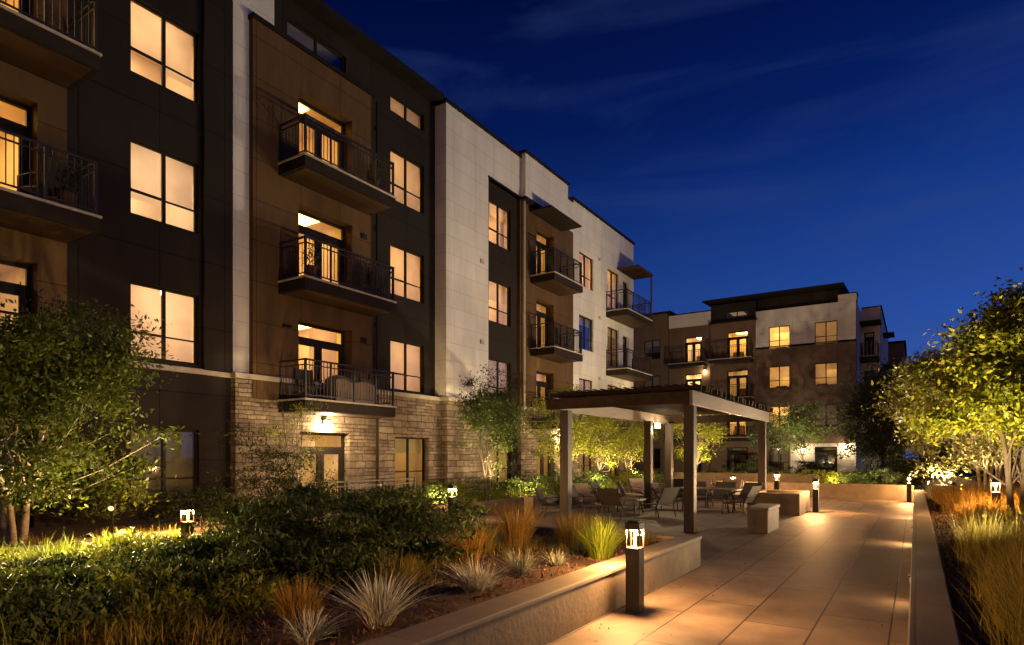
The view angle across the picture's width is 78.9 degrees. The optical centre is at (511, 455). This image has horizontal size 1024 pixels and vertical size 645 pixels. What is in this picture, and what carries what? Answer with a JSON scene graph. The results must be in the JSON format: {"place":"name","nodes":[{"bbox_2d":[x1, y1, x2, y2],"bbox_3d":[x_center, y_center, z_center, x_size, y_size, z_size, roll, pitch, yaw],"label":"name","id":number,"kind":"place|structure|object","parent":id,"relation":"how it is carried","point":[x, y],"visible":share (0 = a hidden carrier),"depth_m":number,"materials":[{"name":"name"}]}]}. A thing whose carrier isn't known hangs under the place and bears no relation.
{"place":"outdoors","nodes":[
{"label":"outdoors","id":0,"kind":"place"},
{"bbox_2d":[0,492,555,545],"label":"garden soil","id":1,"kind":"structure","parent":0,"point":[79,530],"depth_m":11.61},
{"bbox_2d":[0,282,199,544],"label":"tree","id":2,"kind":"object","parent":1,"relation":"on","point":[42,380],"visible":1,"depth_m":9.58,"materials":[{"name":"green plant"}]},
{"bbox_2d":[130,481,261,522],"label":"shrub","id":3,"kind":"object","parent":1,"relation":"on","point":[175,495],"visible":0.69,"depth_m":12.94,"materials":[{"name":"green plant"}]},
{"bbox_2d":[207,419,347,513],"bbox_3d":[-4.930,0.308,13.137,2.846,2.208,2.570,0,0,-29],"label":"shrub","id":4,"kind":"object","parent":1,"relation":"on","point":[266,453],"visible":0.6,"depth_m":12.91,"materials":[{"name":"green plant"}]},
{"bbox_2d":[255,399,326,482],"bbox_3d":[-5.306,0.032,14.992,1.815,2.884,1.357,0,0,7],"label":"tree","id":5,"kind":"object","parent":1,"relation":"on","point":[293,417],"visible":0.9,"depth_m":15.00,"materials":[{"name":"green plant"}]},
{"bbox_2d":[303,477,415,499],"bbox_3d":[-3.812,1.035,16.178,0.060,0.830,3.850,0,0,33],"label":"terrace railing","id":6,"kind":"object","parent":1,"relation":"on","point":[413,483],"visible":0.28,"depth_m":16.34,"materials":[{"name":"metal"}]},
{"bbox_2d":[240,486,559,514],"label":"grass","id":7,"kind":"structure","parent":1,"relation":"on","point":[501,495],"depth_m":20.04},
{"bbox_2d":[385,483,479,506],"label":"shrub","id":8,"kind":"object","parent":1,"relation":"on","point":[433,488],"visible":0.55,"depth_m":17.41,"materials":[{"name":"green plant"}]},
{"bbox_2d":[420,479,498,498],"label":"shrub","id":9,"kind":"object","parent":1,"relation":"on","point":[459,485],"visible":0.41,"depth_m":19.61,"materials":[{"name":"green plant"}]},
{"bbox_2d":[441,363,535,499],"bbox_3d":[-0.515,-0.726,19.539,3.084,4.406,2.790,0,0,33],"label":"tree","id":10,"kind":"object","parent":1,"relation":"on","point":[480,421],"visible":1,"depth_m":19.16,"materials":[{"name":"green plant"}]},
{"bbox_2d":[477,472,559,494],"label":"shrub","id":11,"kind":"object","parent":1,"relation":"on","point":[518,481],"visible":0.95,"depth_m":21.36,"materials":[{"name":"green plant"}]},
{"bbox_2d":[514,381,603,468],"bbox_3d":[1.775,-0.696,24.493,3.681,4.342,3.484,0,0,5],"label":"tree","id":12,"kind":"object","parent":1,"relation":"on","point":[580,436],"visible":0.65,"depth_m":24.18,"materials":[{"name":"green plant"}]},
{"bbox_2d":[546,464,620,487],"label":"shrub","id":13,"kind":"object","parent":1,"relation":"on","point":[598,476],"visible":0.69,"depth_m":24.91,"materials":[{"name":"green plant"}]},
{"bbox_2d":[574,414,643,471],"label":"tree","id":14,"kind":"object","parent":1,"relation":"on","point":[601,421],"visible":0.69,"depth_m":26.46,"materials":[{"name":"green plant"}]},
{"bbox_2d":[588,383,663,473],"bbox_3d":[5.401,-1.032,30.255,4.148,5.021,3.624,0,0,33],"label":"tree","id":15,"kind":"object","parent":1,"relation":"on","point":[636,449],"visible":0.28,"depth_m":29.74,"materials":[{"name":"green plant"}]},
{"bbox_2d":[253,574,335,623],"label":"ornamental grass","id":16,"kind":"object","parent":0,"point":[300,601],"depth_m":4.91,"materials":[{"name":"plant"}]},
{"bbox_2d":[255,604,360,644],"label":"ornamental grass","id":17,"kind":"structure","parent":0,"point":[311,633],"depth_m":4.32,"materials":[{"name":"plant"}]},
{"bbox_2d":[437,525,496,563],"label":"ornamental grass","id":18,"kind":"object","parent":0,"point":[472,544],"depth_m":7.41,"materials":[{"name":"plant"}]},
{"bbox_2d":[426,554,529,591],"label":"ornamental grass","id":19,"kind":"object","parent":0,"point":[474,582],"depth_m":5.96,"materials":[{"name":"plant"}]},
{"bbox_2d":[462,514,508,552],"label":"ornamental grass","id":20,"kind":"object","parent":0,"point":[490,541],"depth_m":8.26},
{"bbox_2d":[20,499,1011,644],"bbox_3d":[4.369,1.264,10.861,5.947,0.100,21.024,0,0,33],"label":"mulch","id":21,"kind":"object","parent":0,"point":[488,593],"visible":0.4,"depth_m":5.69,"materials":[{"name":"brown plant"}]},
{"bbox_2d":[0,551,110,587],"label":"shrub","id":22,"kind":"object","parent":21,"relation":"on","point":[67,560],"visible":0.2,"depth_m":6.18,"materials":[{"name":"green plant"}]},
{"bbox_2d":[0,560,124,601],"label":"shrub","id":23,"kind":"object","parent":21,"relation":"on","point":[69,575],"visible":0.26,"depth_m":5.24,"materials":[{"name":"green plant"}]},
{"bbox_2d":[0,580,136,644],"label":"shrub","id":24,"kind":"object","parent":21,"relation":"on","point":[32,607],"visible":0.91,"depth_m":4.29,"materials":[{"name":"green plant"}]},
{"bbox_2d":[2,523,207,559],"bbox_3d":[-5.413,1.216,8.229,1.822,0.548,3.417,0,0,25],"label":"ground cover","id":25,"kind":"object","parent":21,"relation":"on","point":[62,549],"visible":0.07,"depth_m":7.76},
{"bbox_2d":[38,589,272,644],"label":"ground cover","id":26,"kind":"object","parent":21,"relation":"on","point":[131,635],"visible":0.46,"depth_m":4.31,"materials":[{"name":"plant"}]},
{"bbox_2d":[79,546,257,601],"bbox_3d":[-3.036,1.100,5.698,1.360,0.488,1.347,0,0,33],"label":"shrub","id":27,"kind":"object","parent":21,"relation":"on","point":[206,569],"visible":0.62,"depth_m":5.55,"materials":[{"name":"green plant"}]},
{"bbox_2d":[110,586,227,636],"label":"ornamental grass","id":28,"kind":"object","parent":21,"relation":"on","point":[159,616],"depth_m":4.59,"materials":[{"name":"plant"}]},
{"bbox_2d":[109,529,230,569],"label":"shrub","id":29,"kind":"object","parent":21,"relation":"on","point":[193,543],"visible":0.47,"depth_m":6.95,"materials":[{"name":"green plant"}]},
{"bbox_2d":[0,527,351,643],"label":"ground cover","id":30,"kind":"object","parent":21,"relation":"on","point":[244,577],"visible":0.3,"depth_m":5.33,"materials":[{"name":"green plant"}]},
{"bbox_2d":[0,526,368,644],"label":"ground cover","id":31,"kind":"object","parent":21,"relation":"on","point":[80,628],"visible":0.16,"depth_m":5.19,"materials":[{"name":"plant"}]},
{"bbox_2d":[180,504,194,535],"bbox_3d":[-5.018,1.203,9.630,0.149,0.895,0.149,0,0,33],"label":"bollard light","id":32,"kind":"object","parent":21,"relation":"on","point":[186,525],"visible":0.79,"depth_m":9.59,"materials":[{"name":"brown metal"}]},
{"bbox_2d":[99,512,385,552],"bbox_3d":[-3.441,1.141,9.030,2.767,0.415,3.948,0,0,33],"label":"ground cover","id":33,"kind":"object","parent":21,"relation":"on","point":[331,528],"visible":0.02,"depth_m":9.23,"materials":[{"name":"green plant"}]},
{"bbox_2d":[207,521,403,589],"bbox_3d":[-2.156,1.036,6.479,1.937,0.634,1.875,0,0,-14],"label":"shrub","id":34,"kind":"object","parent":21,"relation":"on","point":[309,554],"visible":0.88,"depth_m":6.14,"materials":[{"name":"green plant"}]},
{"bbox_2d":[176,479,503,568],"bbox_3d":[-2.193,0.824,7.724,4.675,1.073,3.162,0,0,44],"label":"shrub","id":35,"kind":"object","parent":21,"relation":"on","point":[291,506],"visible":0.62,"depth_m":7.18,"materials":[{"name":"green plant"}]},
{"bbox_2d":[300,566,448,628],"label":"ornamental grass","id":36,"kind":"object","parent":21,"relation":"on","point":[376,609],"depth_m":4.70,"materials":[{"name":"plant"}]},
{"bbox_2d":[357,549,432,586],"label":"ornamental grass","id":37,"kind":"object","parent":21,"relation":"on","point":[411,568],"depth_m":6.10,"materials":[{"name":"plant"}]},
{"bbox_2d":[355,487,492,535],"bbox_3d":[-1.505,0.940,10.082,2.296,0.804,2.353,0,0,-11],"label":"shrub","id":38,"kind":"object","parent":21,"relation":"on","point":[438,499],"visible":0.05,"depth_m":10.15,"materials":[{"name":"green plant"}]},
{"bbox_2d":[337,533,585,596],"bbox_3d":[-0.284,1.212,7.684,1.782,0.275,4.930,0,0,33],"label":"ground cover","id":39,"kind":"object","parent":21,"relation":"on","point":[533,543],"visible":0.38,"depth_m":7.10,"materials":[{"name":"plant"}]},
{"bbox_2d":[491,502,552,548],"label":"ornamental grass","id":40,"kind":"object","parent":21,"relation":"on","point":[512,533],"depth_m":8.71,"materials":[{"name":"plant"}]},
{"bbox_2d":[547,511,597,547],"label":"ornamental grass","id":41,"kind":"object","parent":21,"relation":"on","point":[565,538],"depth_m":8.79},
{"bbox_2d":[485,547,546,576],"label":"ornamental grass","id":42,"kind":"object","parent":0,"point":[520,567],"depth_m":6.65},
{"bbox_2d":[562,513,629,559],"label":"ornamental grass","id":43,"kind":"object","parent":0,"point":[599,543],"depth_m":7.63,"materials":[{"name":"plant"}]},
{"bbox_2d":[322,0,1023,457],"label":"sky","id":44,"kind":"structure","parent":0,"point":[741,147],"materials":[{"name":"blue"}]},
{"bbox_2d":[466,498,913,644],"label":"paving","id":45,"kind":"structure","parent":0,"point":[813,579],"depth_m":8.10,"materials":[{"name":"concrete"}]},
{"bbox_2d":[357,518,701,644],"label":"planter wall","id":46,"kind":"structure","parent":45,"relation":"on","point":[546,612],"depth_m":5.62,"materials":[{"name":"concrete"}]},
{"bbox_2d":[572,483,603,511],"bbox_3d":[2.180,1.236,18.442,0.722,0.830,0.887,0,0,-27],"label":"patio chair","id":47,"kind":"object","parent":45,"relation":"on","point":[582,489],"visible":0.48,"depth_m":18.64,"materials":[{"name":"fabric"}]},
{"bbox_2d":[595,487,635,519],"bbox_3d":[2.712,1.236,16.348,0.722,0.830,0.866,0,0,43],"label":"patio chair","id":48,"kind":"object","parent":45,"relation":"on","point":[609,497],"visible":1,"depth_m":16.14,"materials":[{"name":"fabric"}]},
{"bbox_2d":[524,485,742,514],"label":"planter wall","id":49,"kind":"structure","parent":45,"relation":"on","point":[533,500],"depth_m":18.18,"materials":[{"name":"concrete"}]},
{"bbox_2d":[625,520,644,612],"bbox_3d":[1.303,1.169,6.604,0.160,0.962,0.160,0,0,33],"label":"bollard light","id":50,"kind":"object","parent":45,"relation":"on","point":[634,578],"visible":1,"depth_m":6.55,"materials":[{"name":"brown metal"}]},
{"bbox_2d":[546,383,772,532],"bbox_3d":[4.548,0.057,17.431,3.754,3.183,8.200,0,0,33],"label":"pergola","id":51,"kind":"object","parent":45,"relation":"on","point":[657,405],"visible":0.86,"depth_m":14.98,"materials":[{"name":"paint"}]},
{"bbox_2d":[639,486,680,517],"bbox_3d":[3.984,1.236,16.799,0.722,0.830,0.866,0,0,-37],"label":"patio chair","id":52,"kind":"object","parent":45,"relation":"on","point":[667,496],"visible":1,"depth_m":16.59,"materials":[{"name":"fabric"}]},
{"bbox_2d":[705,481,736,508],"bbox_3d":[6.640,1.236,19.780,0.722,0.830,0.866,0,0,38],"label":"patio chair","id":53,"kind":"object","parent":45,"relation":"on","point":[717,494],"visible":0.6,"depth_m":19.96,"materials":[{"name":"metal"}]},
{"bbox_2d":[722,485,761,515],"bbox_3d":[6.458,1.236,17.481,0.866,0.830,0.722,0,0,43],"label":"patio chair","id":54,"kind":"object","parent":45,"relation":"on","point":[753,492],"visible":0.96,"depth_m":17.32,"materials":[{"name":"fabric"}]},
{"bbox_2d":[746,503,779,533],"bbox_3d":[5.550,1.374,13.742,0.460,0.548,1.320,0,0,33],"label":"concrete bench","id":55,"kind":"object","parent":45,"relation":"on","point":[762,518],"visible":1,"depth_m":13.25,"materials":[{"name":"concrete"}]},
{"bbox_2d":[747,489,808,515],"bbox_3d":[7.817,1.349,18.232,1.380,0.598,1.900,0,0,33],"label":"concrete bench","id":56,"kind":"object","parent":45,"relation":"on","point":[794,502],"visible":0.64,"depth_m":17.37,"materials":[{"name":"concrete"}]},
{"bbox_2d":[425,458,976,513],"bbox_3d":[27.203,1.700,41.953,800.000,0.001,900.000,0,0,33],"label":"ground","id":57,"kind":"structure","parent":0,"point":[965,475],"depth_m":56.07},
{"bbox_2d":[0,513,339,557],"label":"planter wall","id":58,"kind":"structure","parent":57,"relation":"on","point":[79,540],"depth_m":8.93,"materials":[{"name":"concrete"}]},
{"bbox_2d":[0,0,653,529],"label":"apartment building","id":59,"kind":"structure","parent":57,"relation":"on","point":[226,152],"depth_m":16.13,"materials":[{"name":"paint"}]},
{"bbox_2d":[0,259,30,323],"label":"balcony door","id":60,"kind":"structure","parent":59,"relation":"in","point":[23,292],"depth_m":11.94,"materials":[{"name":"brown metal"}]},
{"bbox_2d":[0,95,30,194],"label":"balcony door","id":61,"kind":"structure","parent":59,"relation":"in","point":[9,125],"depth_m":11.95,"materials":[{"name":"brown metal"}]},
{"bbox_2d":[17,155,72,198],"bbox_3d":[-8.579,-4.959,11.437,0.669,0.889,0.534,0,0,13],"label":"patio chair","id":62,"kind":"object","parent":59,"relation":"on","point":[49,176],"visible":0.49,"depth_m":11.36,"materials":[{"name":"metal"}]},
{"bbox_2d":[47,158,87,207],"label":"potted plant","id":63,"kind":"object","parent":59,"relation":"on","point":[70,196],"visible":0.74,"depth_m":11.47,"materials":[{"name":"green plant"}]},
{"bbox_2d":[131,428,196,506],"bbox_3d":[-7.888,0.250,14.053,0.152,1.700,1.520,0,0,33],"label":"window","id":64,"kind":"structure","parent":59,"relation":"in","point":[179,461],"depth_m":14.24,"materials":[{"name":"grey glass"}]},
{"bbox_2d":[131,281,196,364],"bbox_3d":[-7.888,-2.940,14.053,0.152,1.640,1.520,0,0,33],"label":"window","id":65,"kind":"structure","parent":59,"relation":"in","point":[176,307],"depth_m":14.20,"materials":[{"name":"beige glass"}]},
{"bbox_2d":[131,139,196,232],"bbox_3d":[-7.888,-6.010,14.053,0.152,1.640,1.520,0,0,33],"label":"window","id":66,"kind":"structure","parent":59,"relation":"in","point":[176,173],"depth_m":14.02,"materials":[{"name":"beige glass"}]},
{"bbox_2d":[131,0,196,102],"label":"window","id":67,"kind":"structure","parent":59,"relation":"in","point":[176,45],"depth_m":14.05,"materials":[{"name":"beige glass"}]},
{"bbox_2d":[287,18,343,71],"bbox_3d":[-5.551,-11.420,17.574,0.062,0.700,2.050,0,0,33],"label":"window","id":68,"kind":"structure","parent":59,"relation":"in","point":[316,40],"depth_m":17.57,"materials":[{"name":"black metal"}]},
{"bbox_2d":[299,322,344,382],"bbox_3d":[-5.558,-2.545,17.685,0.270,2.250,1.890,0,0,33],"label":"balcony door","id":69,"kind":"structure","parent":59,"relation":"in","point":[323,345],"depth_m":17.96,"materials":[{"name":"glass"}]},
{"bbox_2d":[299,210,344,285],"bbox_3d":[-5.487,-5.615,17.639,0.100,2.250,1.890,0,0,33],"label":"balcony door","id":70,"kind":"structure","parent":59,"relation":"in","point":[303,230],"depth_m":17.81,"materials":[{"name":"brown metal"}]},
{"bbox_2d":[299,98,344,170],"bbox_3d":[-5.487,-8.675,17.639,0.100,2.250,1.890,0,0,33],"label":"balcony door","id":71,"kind":"structure","parent":59,"relation":"in","point":[340,143],"depth_m":17.76,"materials":[{"name":"brown metal"}]},
{"bbox_2d":[300,432,344,496],"bbox_3d":[-5.494,0.475,17.655,0.270,2.250,1.750,0,0,33],"label":"balcony door","id":72,"kind":"structure","parent":59,"relation":"in","point":[340,451],"depth_m":17.66,"materials":[{"name":"brown metal"}]},
{"bbox_2d":[324,375,374,403],"bbox_3d":[-4.522,-1.842,17.472,0.500,0.750,1.500,0,0,33],"label":"covered grill","id":73,"kind":"object","parent":59,"relation":"on","point":[341,387],"visible":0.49,"depth_m":17.09,"materials":[{"name":"fabric"}]},
{"bbox_2d":[390,339,421,392],"bbox_3d":[-3.582,-2.940,20.694,0.152,1.640,1.630,0,0,33],"label":"window","id":74,"kind":"structure","parent":59,"relation":"in","point":[403,355],"depth_m":20.72,"materials":[{"name":"beige glass"}]},
{"bbox_2d":[390,243,421,302],"bbox_3d":[-3.582,-6.010,20.694,0.152,1.640,1.630,0,0,33],"label":"window","id":75,"kind":"structure","parent":59,"relation":"in","point":[404,262],"depth_m":20.72,"materials":[{"name":"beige glass"}]},
{"bbox_2d":[390,148,421,212],"bbox_3d":[-3.582,-9.070,20.694,0.152,1.640,1.630,0,0,33],"label":"window","id":76,"kind":"structure","parent":59,"relation":"in","point":[405,173],"depth_m":20.76,"materials":[{"name":"beige glass"}]},
{"bbox_2d":[390,94,421,129],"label":"window","id":77,"kind":"structure","parent":59,"relation":"in","point":[402,110],"depth_m":20.68,"materials":[{"name":"beige glass"}]},
{"bbox_2d":[395,437,423,488],"bbox_3d":[-3.544,0.325,20.670,0.262,1.950,1.630,0,0,33],"label":"window","id":78,"kind":"structure","parent":59,"relation":"in","point":[407,445],"depth_m":21.01,"materials":[{"name":"beige glass"}]},
{"bbox_2d":[489,440,508,483],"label":"window","id":79,"kind":"structure","parent":59,"relation":"in","point":[496,454],"depth_m":24.77,"materials":[{"name":"yellow glass"}]},
{"bbox_2d":[489,358,508,401],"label":"window","id":80,"kind":"structure","parent":59,"relation":"in","point":[493,364],"depth_m":24.60,"materials":[{"name":"grey glass"}]},
{"bbox_2d":[489,279,508,326],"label":"window","id":81,"kind":"structure","parent":59,"relation":"in","point":[496,290],"depth_m":24.86,"materials":[{"name":"clear glass"}]},
{"bbox_2d":[489,200,508,249],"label":"window","id":82,"kind":"structure","parent":59,"relation":"in","point":[494,211],"depth_m":24.92,"materials":[{"name":"clear glass"}]},
{"bbox_2d":[607,269,616,309],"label":"window","id":83,"kind":"structure","parent":59,"relation":"in","point":[611,299],"depth_m":33.54,"materials":[{"name":"clear glass"}]},
{"bbox_2d":[434,497,523,516],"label":"planter wall","id":84,"kind":"structure","parent":57,"relation":"on","point":[509,502],"depth_m":17.98,"materials":[{"name":"concrete"}]},
{"bbox_2d":[674,472,821,486],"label":"planter wall","id":85,"kind":"structure","parent":57,"relation":"on","point":[753,477],"depth_m":28.16,"materials":[{"name":"concrete"}]},
{"bbox_2d":[634,282,894,474],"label":"apartment building","id":86,"kind":"structure","parent":57,"relation":"on","point":[802,345],"depth_m":48.33,"materials":[{"name":"paint"}]},
{"bbox_2d":[769,366,789,387],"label":"window","id":87,"kind":"structure","parent":86,"relation":"in","point":[775,373],"depth_m":47.72,"materials":[{"name":"clear glass"}]},
{"bbox_2d":[815,404,836,426],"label":"window","id":88,"kind":"structure","parent":86,"relation":"in","point":[831,407],"depth_m":45.91,"materials":[{"name":"clear glass"}]},
{"bbox_2d":[815,362,836,385],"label":"window","id":89,"kind":"structure","parent":86,"relation":"in","point":[821,369],"depth_m":46.06,"materials":[{"name":"clear glass"}]},
{"bbox_2d":[815,320,836,344],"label":"window","id":90,"kind":"structure","parent":86,"relation":"in","point":[825,331],"depth_m":45.93,"materials":[{"name":"clear glass"}]},
{"bbox_2d":[715,481,913,500],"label":"planter wall","id":91,"kind":"structure","parent":57,"relation":"on","point":[866,491],"depth_m":23.71,"materials":[{"name":"concrete"}]},
{"bbox_2d":[888,340,906,470],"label":"apartment wing","id":92,"kind":"structure","parent":57,"relation":"on","point":[897,349],"depth_m":68.14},
{"bbox_2d":[871,426,969,475],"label":"tree","id":93,"kind":"object","parent":57,"relation":"on","point":[921,446],"visible":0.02,"depth_m":36.27,"materials":[{"name":"green plant"}]},
{"bbox_2d":[907,490,960,644],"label":"planter wall","id":94,"kind":"structure","parent":57,"relation":"on","point":[931,619],"depth_m":5.54,"materials":[{"name":"concrete"}]},
{"bbox_2d":[608,472,923,489],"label":"garden soil","id":95,"kind":"structure","parent":0,"point":[917,484],"depth_m":28.34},
{"bbox_2d":[658,387,737,471],"bbox_3d":[9.684,-1.158,32.838,3.967,5.105,4.349,0,0,-4],"label":"tree","id":96,"kind":"object","parent":95,"relation":"on","point":[706,433],"visible":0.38,"depth_m":32.23,"materials":[{"name":"green plant"}]},
{"bbox_2d":[741,403,787,453],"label":"tree","id":97,"kind":"object","parent":95,"relation":"on","point":[769,442],"visible":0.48,"depth_m":38.96,"materials":[{"name":"green plant"}]},
{"bbox_2d":[767,400,848,472],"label":"tree","id":98,"kind":"object","parent":95,"relation":"on","point":[808,431],"visible":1,"depth_m":36.89,"materials":[{"name":"green plant"}]},
{"bbox_2d":[793,468,851,483],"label":"shrub","id":99,"kind":"object","parent":95,"relation":"on","point":[828,476],"visible":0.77,"depth_m":25.52,"materials":[{"name":"green plant"}]},
{"bbox_2d":[820,358,922,478],"bbox_3d":[20.294,-1.961,33.786,6.029,6.707,5.758,0,0,-23],"label":"tree","id":100,"kind":"object","parent":95,"relation":"on","point":[880,440],"visible":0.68,"depth_m":33.22,"materials":[{"name":"green plant"}]},
{"bbox_2d":[840,468,903,484],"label":"shrub","id":101,"kind":"object","parent":95,"relation":"on","point":[869,474],"visible":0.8,"depth_m":24.68,"materials":[{"name":"green plant"}]},
{"bbox_2d":[867,468,910,484],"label":"shrub","id":102,"kind":"object","parent":95,"relation":"on","point":[888,475],"visible":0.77,"depth_m":24.48,"materials":[{"name":"green plant"}]},
{"bbox_2d":[876,459,928,482],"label":"shrub","id":103,"kind":"object","parent":95,"relation":"on","point":[905,462],"visible":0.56,"depth_m":27.48,"materials":[{"name":"green plant"}]},
{"bbox_2d":[919,477,983,499],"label":"shrub","id":104,"kind":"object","parent":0,"point":[959,482],"depth_m":18.92,"materials":[{"name":"plant"}]},
{"bbox_2d":[922,476,1005,644],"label":"garden soil","id":105,"kind":"structure","parent":0,"point":[961,629],"depth_m":6.09,"materials":[{"name":"soil"}]},
{"bbox_2d":[824,426,1003,476],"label":"hedge","id":106,"kind":"object","parent":105,"relation":"on","point":[862,455],"visible":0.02,"depth_m":40.44,"materials":[{"name":"green plant"}]},
{"bbox_2d":[861,343,1019,494],"bbox_3d":[12.143,-0.954,16.785,4.912,4.754,5.591,0,0,16],"label":"tree","id":107,"kind":"object","parent":105,"relation":"on","point":[967,439],"visible":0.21,"depth_m":16.33,"materials":[{"name":"green plant"}]},
{"bbox_2d":[871,266,1023,511],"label":"tree","id":108,"kind":"object","parent":105,"relation":"on","point":[991,356],"visible":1,"depth_m":10.66,"materials":[{"name":"green plant"}]},
{"bbox_2d":[909,446,1012,483],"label":"shrub","id":109,"kind":"object","parent":105,"relation":"on","point":[930,461],"visible":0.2,"depth_m":29.74,"materials":[{"name":"green plant"}]},
{"bbox_2d":[925,479,1019,537],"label":"tall grass","id":110,"kind":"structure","parent":105,"relation":"on","point":[944,496],"depth_m":13.69,"materials":[{"name":"plant"}]},
{"bbox_2d":[932,345,1020,485],"bbox_3d":[21.019,-1.768,26.008,6.752,6.377,6.287,0,0,-19],"label":"tree","id":111,"kind":"object","parent":105,"relation":"on","point":[1018,459],"visible":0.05,"depth_m":26.35,"materials":[{"name":"green plant"}]},
{"bbox_2d":[932,492,1023,644],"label":"tall grass","id":112,"kind":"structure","parent":105,"relation":"on","point":[992,544],"depth_m":5.40,"materials":[{"name":"plant"}]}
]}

